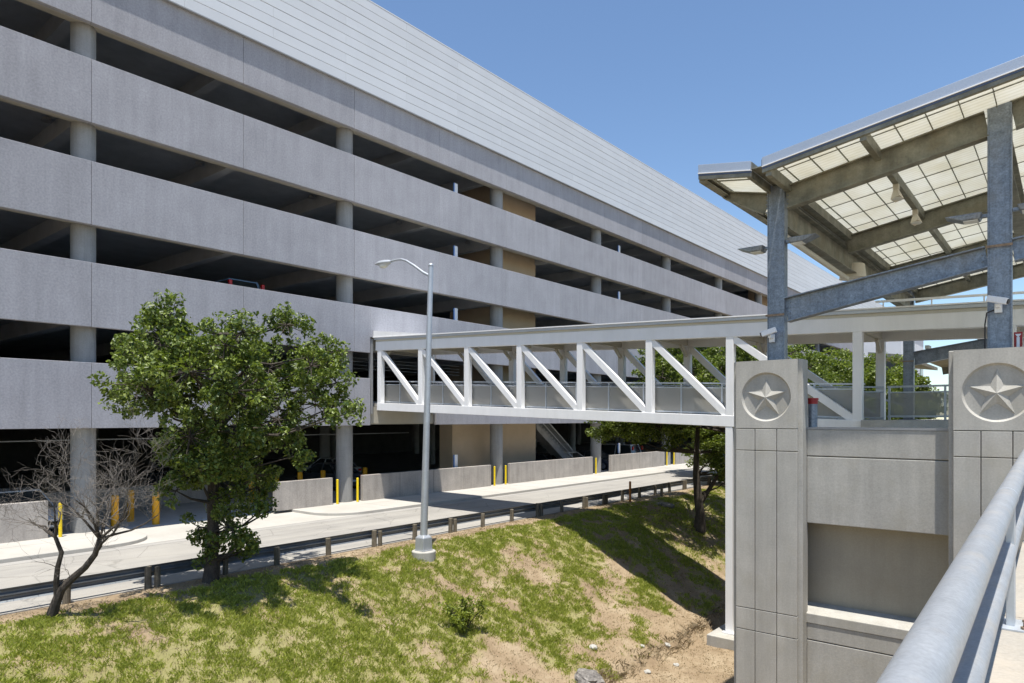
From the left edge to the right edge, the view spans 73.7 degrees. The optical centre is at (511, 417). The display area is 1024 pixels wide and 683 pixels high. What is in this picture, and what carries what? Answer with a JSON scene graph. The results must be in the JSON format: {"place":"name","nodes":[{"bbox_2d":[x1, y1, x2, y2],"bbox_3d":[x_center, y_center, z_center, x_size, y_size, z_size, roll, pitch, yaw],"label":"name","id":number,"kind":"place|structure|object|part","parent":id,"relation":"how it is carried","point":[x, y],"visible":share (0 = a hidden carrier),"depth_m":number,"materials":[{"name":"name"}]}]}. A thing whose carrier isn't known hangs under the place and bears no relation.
{"place":"outdoors","nodes":[
{"label":"outdoors","id":0,"kind":"place"},
{"bbox_2d":[0,525,146,563],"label":"pavement","id":1,"kind":"structure","parent":0,"point":[14,553],"depth_m":21.42,"materials":[{"name":"concrete"}]},
{"bbox_2d":[0,501,47,543],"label":"concrete barrier","id":2,"kind":"object","parent":1,"relation":"on","point":[20,532],"visible":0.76,"depth_m":22.04,"materials":[{"name":"grey concrete"}]},
{"bbox_2d":[58,503,61,536],"bbox_3d":[-15.073,3.399,22.781,0.110,1.143,0.110,0,0,39],"label":"bollard","id":3,"kind":"object","parent":1,"relation":"on","point":[60,528],"visible":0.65,"depth_m":22.74,"materials":[{"name":"yellow metal"}]},
{"bbox_2d":[0,0,884,532],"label":"parking garage","id":4,"kind":"structure","parent":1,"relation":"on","point":[316,160],"depth_m":32.33,"materials":[{"name":"concrete"}]},
{"bbox_2d":[0,487,63,531],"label":"parked car","id":5,"kind":"object","parent":4,"relation":"on","point":[26,494],"visible":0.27,"depth_m":24.18,"materials":[{"name":"silver paint"}]},
{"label":"windows","id":6,"kind":"part","parent":5,"relation":"part of","materials":[{"name":"black glass"}]},
{"bbox_2d":[111,495,118,526],"bbox_3d":[-14.598,3.452,25.095,0.260,1.256,0.260,0,0,39],"label":"bollard","id":7,"kind":"object","parent":4,"relation":"on","point":[116,517],"visible":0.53,"depth_m":24.98,"materials":[{"name":"yellow metal"}]},
{"bbox_2d":[127,490,133,521],"bbox_3d":[-15.042,3.452,26.920,0.260,1.256,0.260,0,0,39],"label":"bollard","id":8,"kind":"object","parent":4,"relation":"on","point":[131,516],"visible":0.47,"depth_m":26.83,"materials":[{"name":"yellow metal"}]},
{"bbox_2d":[152,492,159,524],"bbox_3d":[-13.679,3.452,26.216,0.260,1.256,0.260,0,0,39],"label":"bollard","id":9,"kind":"object","parent":4,"relation":"on","point":[156,520],"visible":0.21,"depth_m":26.12,"materials":[{"name":"yellow metal"}]},
{"bbox_2d":[140,464,189,485],"bbox_3d":[-19.058,3.329,38.256,4.616,1.482,1.800,0,0,39],"label":"parked car","id":10,"kind":"object","parent":4,"relation":"on","point":[166,469],"visible":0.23,"depth_m":37.72,"materials":[{"name":"paint"}]},
{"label":"windows","id":11,"kind":"part","parent":10,"relation":"part of","materials":[{"name":"black glass"}]},
{"bbox_2d":[215,278,264,289],"bbox_3d":[-13.576,-5.195,31.693,4.916,1.870,1.920,0,0,39],"label":"parked car","id":12,"kind":"object","parent":4,"relation":"on","point":[238,282],"visible":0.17,"depth_m":30.32,"materials":[{"name":"red paint"}]},
{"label":"windows","id":13,"kind":"part","parent":12,"relation":"part of","materials":[{"name":"black glass"}]},
{"bbox_2d":[297,472,302,479],"bbox_3d":[-10.303,3.344,33.173,0.240,1.472,0.240,0,0,39],"label":"bollard","id":14,"kind":"object","parent":4,"relation":"on","point":[299,475],"visible":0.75,"depth_m":33.08,"materials":[{"name":"yellow metal"}]},
{"bbox_2d":[321,470,324,477],"bbox_3d":[-9.466,3.344,34.193,0.240,1.472,0.240,0,0,39],"label":"bollard","id":15,"kind":"object","parent":4,"relation":"on","point":[322,473],"visible":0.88,"depth_m":34.09,"materials":[{"name":"yellow metal"}]},
{"bbox_2d":[295,462,362,489],"bbox_3d":[-10.683,3.329,39.795,4.616,1.482,1.800,0,0,39],"label":"parked car","id":16,"kind":"object","parent":4,"relation":"on","point":[314,471],"visible":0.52,"depth_m":38.93,"materials":[{"name":"paint"}]},
{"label":"windows","id":17,"kind":"part","parent":16,"relation":"part of","materials":[{"name":"black glass"}]},
{"bbox_2d":[301,457,361,472],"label":"parked car","id":18,"kind":"object","parent":4,"relation":"on","point":[333,459],"visible":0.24,"depth_m":44.08,"materials":[{"name":"black paint"}]},
{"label":"windows","id":19,"kind":"part","parent":18,"relation":"part of","materials":[{"name":"black glass"}]},
{"bbox_2d":[363,467,366,474],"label":"bollard","id":20,"kind":"object","parent":4,"relation":"on","point":[364,470],"visible":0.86,"depth_m":36.13,"materials":[{"name":"yellow metal"}]},
{"bbox_2d":[453,455,457,467],"bbox_3d":[-3.153,3.060,38.108,0.060,2.020,0.320,0,0,39],"label":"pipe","id":21,"kind":"object","parent":4,"relation":"attached to","point":[455,460],"visible":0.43,"depth_m":38.09,"materials":[{"name":"white metal"}]},
{"bbox_2d":[453,308,457,319],"bbox_3d":[-3.153,-5.195,38.108,0.060,1.870,0.320,0,0,39],"label":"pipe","id":22,"kind":"object","parent":4,"relation":"attached to","point":[455,313],"visible":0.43,"depth_m":38.09,"materials":[{"name":"white metal"}]},
{"bbox_2d":[453,245,457,256],"bbox_3d":[-3.153,-8.670,38.108,0.060,1.860,0.320,0,0,39],"label":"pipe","id":23,"kind":"object","parent":4,"relation":"attached to","point":[455,250],"visible":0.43,"depth_m":38.09,"materials":[{"name":"white metal"}]},
{"bbox_2d":[453,183,457,192],"bbox_3d":[-3.153,-12.170,38.108,0.060,1.860,0.320,0,0,39],"label":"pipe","id":24,"kind":"object","parent":4,"relation":"attached to","point":[455,187],"visible":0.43,"depth_m":38.09,"materials":[{"name":"white metal"}]},
{"bbox_2d":[536,453,560,460],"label":"parked car","id":25,"kind":"object","parent":4,"relation":"on","point":[543,456],"visible":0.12,"depth_m":49.10,"materials":[{"name":"paint"}]},
{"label":"windows","id":26,"kind":"part","parent":25,"relation":"part of","materials":[{"name":"black glass"}]},
{"bbox_2d":[565,451,583,457],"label":"parked car","id":27,"kind":"object","parent":4,"relation":"on","point":[577,455],"visible":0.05,"depth_m":51.75,"materials":[{"name":"black paint"}]},
{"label":"windows","id":28,"kind":"part","parent":27,"relation":"part of","materials":[{"name":"black glass"}]},
{"bbox_2d":[577,450,608,469],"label":"parked car","id":29,"kind":"object","parent":4,"relation":"on","point":[604,460],"visible":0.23,"depth_m":54.01,"materials":[{"name":"paint"}]},
{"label":"windows","id":30,"kind":"part","parent":29,"relation":"part of","materials":[{"name":"black glass"}]},
{"bbox_2d":[601,443,642,454],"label":"parked car","id":31,"kind":"object","parent":4,"relation":"on","point":[609,449],"visible":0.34,"depth_m":56.95,"materials":[{"name":"paint"}]},
{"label":"windows","id":32,"kind":"part","parent":31,"relation":"part of","materials":[{"name":"black glass"}]},
{"bbox_2d":[102,511,368,549],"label":"driveway","id":33,"kind":"structure","parent":0,"point":[162,533],"depth_m":25.95,"materials":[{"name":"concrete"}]},
{"bbox_2d":[0,462,707,549],"bbox_3d":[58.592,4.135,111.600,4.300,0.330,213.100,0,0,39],"label":"pavement","id":34,"kind":"structure","parent":0,"point":[353,507],"depth_m":35.90,"materials":[{"name":"concrete"}]},
{"bbox_2d":[273,478,332,510],"bbox_3d":[-9.223,3.360,30.231,0.200,1.240,2.924,0,0,39],"label":"concrete barrier","id":35,"kind":"object","parent":34,"relation":"on","point":[295,494],"visible":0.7,"depth_m":30.11,"materials":[{"name":"grey concrete"}]},
{"bbox_2d":[336,479,338,503],"bbox_3d":[-8.055,3.399,31.498,0.110,1.143,0.110,0,0,39],"label":"bollard","id":36,"kind":"object","parent":34,"relation":"on","point":[337,491],"visible":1,"depth_m":31.45,"materials":[{"name":"yellow metal"}]},
{"bbox_2d":[356,478,358,501],"bbox_3d":[-7.313,3.399,32.325,0.110,1.143,0.110,0,0,39],"label":"bollard","id":37,"kind":"object","parent":34,"relation":"on","point":[357,489],"visible":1,"depth_m":32.29,"materials":[{"name":"yellow metal"}]},
{"bbox_2d":[361,465,490,500],"bbox_3d":[-4.243,3.360,36.306,0.200,1.240,9.314,0,0,39],"label":"concrete barrier","id":38,"kind":"object","parent":34,"relation":"on","point":[388,485],"visible":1,"depth_m":35.46,"materials":[{"name":"grey concrete"}]},
{"bbox_2d":[505,465,506,483],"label":"bollard","id":39,"kind":"object","parent":34,"relation":"on","point":[505,474],"visible":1,"depth_m":40.75,"materials":[{"name":"yellow metal"}]},
{"bbox_2d":[508,457,592,483],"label":"concrete barrier","id":40,"kind":"object","parent":34,"relation":"on","point":[519,472],"visible":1,"depth_m":44.20,"materials":[{"name":"grey concrete"}]},
{"bbox_2d":[595,458,596,473],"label":"bollard","id":41,"kind":"object","parent":34,"relation":"on","point":[595,465],"visible":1,"depth_m":48.48,"materials":[{"name":"yellow metal"}]},
{"bbox_2d":[609,451,664,471],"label":"concrete barrier","id":42,"kind":"object","parent":34,"relation":"on","point":[622,462],"visible":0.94,"depth_m":53.02,"materials":[{"name":"grey concrete"}]},
{"bbox_2d":[675,449,710,463],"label":"concrete barrier","id":43,"kind":"object","parent":34,"relation":"on","point":[679,459],"visible":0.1,"depth_m":59.12,"materials":[{"name":"grey concrete"}]},
{"bbox_2d":[0,468,721,615],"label":"road","id":44,"kind":"structure","parent":0,"point":[16,575],"depth_m":22.48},
{"bbox_2d":[0,467,708,566],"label":"gutter strip","id":45,"kind":"object","parent":44,"relation":"on","point":[101,551],"depth_m":26.75,"materials":[{"name":"concrete"}]},
{"bbox_2d":[0,482,733,682],"bbox_3d":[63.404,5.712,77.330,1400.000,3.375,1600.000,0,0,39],"label":"ground","id":46,"kind":"structure","parent":0,"point":[524,667],"depth_m":19.20,"materials":[{"name":"plant"}]},
{"bbox_2d":[0,384,180,618],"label":"bare tree","id":47,"kind":"object","parent":46,"relation":"on","point":[59,589],"visible":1,"depth_m":13.99,"materials":[{"name":"brown plant"}]},
{"bbox_2d":[87,288,365,583],"bbox_3d":[-7.002,0.569,16.764,6.163,7.110,6.149,0,0,39],"label":"leafy tree","id":48,"kind":"object","parent":46,"relation":"on","point":[162,379],"visible":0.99,"depth_m":16.13,"materials":[{"name":"green plant"}]},
{"bbox_2d":[0,476,720,604],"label":"guardrail","id":49,"kind":"object","parent":46,"relation":"on","point":[149,572],"visible":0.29,"depth_m":20.09,"materials":[{"name":"metal"}]},
{"bbox_2d":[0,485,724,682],"bbox_3d":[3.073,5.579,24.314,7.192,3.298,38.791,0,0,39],"label":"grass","id":50,"kind":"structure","parent":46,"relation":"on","point":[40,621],"depth_m":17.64,"materials":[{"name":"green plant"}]},
{"bbox_2d":[375,258,435,561],"bbox_3d":[-3.530,-0.252,21.710,2.830,9.866,0.740,0,0,39],"label":"street lamp","id":51,"kind":"object","parent":46,"relation":"on","point":[423,550],"visible":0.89,"depth_m":20.97,"materials":[{"name":"metal"}]},
{"bbox_2d":[437,593,488,631],"bbox_3d":[-1.312,5.224,18.291,1.323,1.049,0.972,0,0,11],"label":"sapling","id":52,"kind":"object","parent":46,"relation":"on","point":[462,618],"visible":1,"depth_m":18.29,"materials":[{"name":"green plant"}]},
{"bbox_2d":[574,668,604,682],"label":"boulder","id":53,"kind":"object","parent":46,"relation":"on","point":[583,675],"visible":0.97,"depth_m":17.60,"materials":[{"name":"stone"}]},
{"bbox_2d":[589,644,597,649],"bbox_3d":[2.335,6.568,19.561,0.269,0.170,0.221,0,0,39],"label":"stone","id":54,"kind":"object","parent":46,"relation":"on","point":[591,646],"visible":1,"depth_m":19.49,"materials":[{"name":"stone"}]},
{"bbox_2d":[629,481,630,501],"bbox_3d":[5.741,3.690,33.183,0.080,1.220,0.080,0,0,39],"label":"marker post","id":55,"kind":"object","parent":46,"relation":"on","point":[629,491],"visible":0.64,"depth_m":33.15,"materials":[{"name":"brown wood"}]},
{"bbox_2d":[576,603,724,682],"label":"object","id":56,"kind":"object","parent":46,"relation":"on","point":[680,634],"visible":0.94,"depth_m":20.71,"materials":[{"name":"beige soil"}]},
{"bbox_2d":[660,484,662,495],"bbox_3d":[7.833,3.890,35.735,0.120,0.820,0.100,0,0,39],"label":"marker post","id":57,"kind":"object","parent":46,"relation":"on","point":[661,489],"visible":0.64,"depth_m":35.69,"materials":[{"name":"brown wood"}]},
{"bbox_2d":[656,502,674,508],"bbox_3d":[7.397,4.247,32.993,1.096,0.359,0.757,0,0,39],"label":"boulder","id":58,"kind":"object","parent":46,"relation":"on","point":[668,504],"visible":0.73,"depth_m":32.73,"materials":[{"name":"stone"}]},
{"bbox_2d":[680,364,706,442],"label":"green tree","id":59,"kind":"object","parent":46,"relation":"on","point":[688,429],"depth_m":48.59,"materials":[{"name":"green plant"}]},
{"bbox_2d":[373,291,1023,650],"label":"pedestrian bridge","id":60,"kind":"structure","parent":46,"relation":"on","point":[654,400],"depth_m":23.68,"materials":[{"name":"white paint"}]},
{"bbox_2d":[681,369,724,473],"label":"green tree","id":61,"kind":"object","parent":46,"relation":"on","point":[709,439],"visible":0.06,"depth_m":41.63,"materials":[{"name":"green plant"}]},
{"bbox_2d":[584,344,844,532],"bbox_3d":[9.500,0.490,31.183,11.275,9.398,11.827,0,0,39],"label":"shade tree","id":62,"kind":"object","parent":46,"relation":"on","point":[666,370],"visible":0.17,"depth_m":30.56,"materials":[{"name":"green plant"}]},
{"bbox_2d":[734,359,807,682],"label":"star pillar","id":63,"kind":"structure","parent":46,"relation":"on","point":[770,521],"depth_m":12.63,"materials":[{"name":"concrete"}]},
{"bbox_2d":[698,55,1023,419],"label":"station canopy","id":64,"kind":"object","parent":63,"relation":"on","point":[939,155],"visible":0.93,"depth_m":12.68,"materials":[{"name":"metal"}]},
{"bbox_2d":[738,245,766,254],"bbox_3d":[4.771,-3.294,13.455,0.572,0.112,0.314,0,0,39],"label":"area light","id":65,"kind":"object","parent":64,"relation":"attached to","point":[758,249],"visible":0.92,"depth_m":13.35,"materials":[{"name":"metal"}]},
{"bbox_2d":[760,327,776,342],"bbox_3d":[4.897,-1.582,13.014,0.308,0.264,0.265,0,0,28],"label":"security camera","id":66,"kind":"object","parent":64,"relation":"attached to","point":[769,333],"visible":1,"depth_m":12.94,"materials":[{"name":"white plastic"}]},
{"bbox_2d":[786,233,819,245],"bbox_3d":[5.470,-3.354,12.882,0.572,0.112,0.314,0,0,39],"label":"area light","id":67,"kind":"object","parent":64,"relation":"attached to","point":[800,240],"visible":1,"depth_m":12.80,"materials":[{"name":"metal"}]},
{"bbox_2d":[839,263,865,280],"bbox_3d":[8.801,-3.800,17.626,0.640,0.400,0.640,0,0,39],"label":"downlight","id":68,"kind":"object","parent":64,"relation":"hanging from","point":[859,269],"visible":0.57,"depth_m":17.36,"materials":[{"name":"white paint"}]},
{"bbox_2d":[891,183,903,202],"bbox_3d":[7.459,-4.370,13.212,0.210,0.338,0.197,0,0,-40],"label":"hanging floodlight","id":69,"kind":"object","parent":64,"relation":"hanging from","point":[896,196],"visible":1,"depth_m":13.21,"materials":[{"name":"white paint"}]},
{"bbox_2d":[910,209,921,225],"bbox_3d":[8.791,-4.370,14.836,0.210,0.338,0.197,0,0,-40],"label":"hanging floodlight","id":70,"kind":"object","parent":64,"relation":"hanging from","point":[915,220],"visible":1,"depth_m":14.84,"materials":[{"name":"white paint"}]},
{"bbox_2d":[945,212,986,224],"bbox_3d":[7.478,-3.264,11.236,0.572,0.112,0.314,0,0,39],"label":"area light","id":71,"kind":"object","parent":64,"relation":"attached to","point":[971,218],"visible":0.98,"depth_m":11.14,"materials":[{"name":"metal"}]},
{"bbox_2d":[984,309,993,348],"bbox_3d":[7.620,-1.395,10.896,0.140,0.670,0.029,0,0,39],"label":"conduit cable","id":72,"kind":"object","parent":64,"relation":"attached to","point":[985,329],"visible":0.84,"depth_m":10.93,"materials":[{"name":"black plastic"}]},
{"bbox_2d":[986,295,1009,312],"bbox_3d":[7.673,-1.802,10.738,0.265,0.264,0.308,0,0,-40],"label":"security camera","id":73,"kind":"object","parent":64,"relation":"attached to","point":[998,301],"visible":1,"depth_m":10.70,"materials":[{"name":"white plastic"}]},
{"bbox_2d":[1014,332,1022,346],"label":"extinguisher sign","id":74,"kind":"object","parent":64,"relation":"attached to","point":[1018,339],"visible":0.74,"depth_m":10.79,"materials":[{"name":"red paint"}]},
{"bbox_2d":[1013,203,1023,213],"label":"area light","id":75,"kind":"object","parent":64,"relation":"attached to","point":[1020,207],"visible":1,"depth_m":10.70,"materials":[{"name":"metal"}]},
{"bbox_2d":[788,345,921,419],"bbox_3d":[17.721,1.363,38.325,10.149,11.285,9.571,0,0,-15],"label":"green tree","id":76,"kind":"object","parent":46,"relation":"on","point":[842,367],"visible":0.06,"depth_m":35.34,"materials":[{"name":"green plant"}]},
{"bbox_2d":[806,427,948,682],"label":"retaining wall","id":77,"kind":"structure","parent":46,"relation":"on","point":[878,548],"depth_m":12.01,"materials":[{"name":"concrete"}]},
{"bbox_2d":[808,398,818,426],"bbox_3d":[5.588,-0.085,12.682,0.200,0.570,0.197,0,0,39],"label":"standpipe","id":78,"kind":"object","parent":77,"relation":"on","point":[812,411],"visible":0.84,"depth_m":12.61,"materials":[{"name":"metal"}]},
{"bbox_2d":[864,341,922,375],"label":"distant building","id":79,"kind":"structure","parent":46,"relation":"on","point":[894,347],"depth_m":82.06,"materials":[{"name":"white concrete"}]},
{"bbox_2d":[886,361,897,373],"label":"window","id":80,"kind":"structure","parent":79,"relation":"in","point":[888,364],"depth_m":81.80,"materials":[{"name":"glass"}]},
{"bbox_2d":[864,371,938,419],"bbox_3d":[21.535,2.066,39.535,6.793,10.079,7.360,0,0,39],"label":"green tree","id":81,"kind":"object","parent":46,"relation":"on","point":[921,379],"visible":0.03,"depth_m":37.99,"materials":[{"name":"green plant"}]},
{"bbox_2d":[861,419,948,427],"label":"platform","id":82,"kind":"structure","parent":46,"relation":"on","point":[933,423],"depth_m":18.55,"materials":[{"name":"concrete"}]},
{"bbox_2d":[887,384,948,419],"bbox_3d":[16.697,-0.475,17.604,12.500,1.070,0.060,0,0,39],"label":"platform railing","id":83,"kind":"object","parent":82,"relation":"on","point":[920,404],"visible":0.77,"depth_m":21.01,"materials":[{"name":"grey"}]},
{"bbox_2d":[949,347,1023,565],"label":"star pillar","id":84,"kind":"structure","parent":46,"relation":"on","point":[986,417],"depth_m":10.61,"materials":[{"name":"concrete"}]},
{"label":"platform floor","id":85,"kind":"structure","parent":46,"relation":"on","visible":0},
{"bbox_2d":[817,456,948,460],"bbox_3d":[12.794,0.630,6.929,21.000,0.540,0.530,0,0,39],"label":"platform edge","id":86,"kind":"object","parent":85,"relation":"on","point":[882,458],"depth_m":11.80,"materials":[{"name":"concrete"}]},
{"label":"walkway wall","id":87,"kind":"structure","parent":46,"relation":"on","visible":0},
{"bbox_2d":[985,540,1023,682],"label":"walkway deck","id":88,"kind":"structure","parent":87,"relation":"on","point":[1006,664],"depth_m":3.63,"materials":[{"name":"concrete"}]},
{"bbox_2d":[876,449,1023,682],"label":"handrail","id":89,"kind":"object","parent":88,"relation":"on","point":[950,636],"visible":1,"depth_m":2.15,"materials":[{"name":"silver metal"}]},
{"bbox_2d":[371,0,1023,418],"label":"sky","id":90,"kind":"structure","parent":0,"point":[677,86],"materials":[{"name":"blue"}]},
{"bbox_2d":[868,339,1023,374],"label":"canopy","id":91,"kind":"object","parent":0,"point":[943,365],"visible":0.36,"depth_m":45.20,"materials":[{"name":"metal"}]}
]}

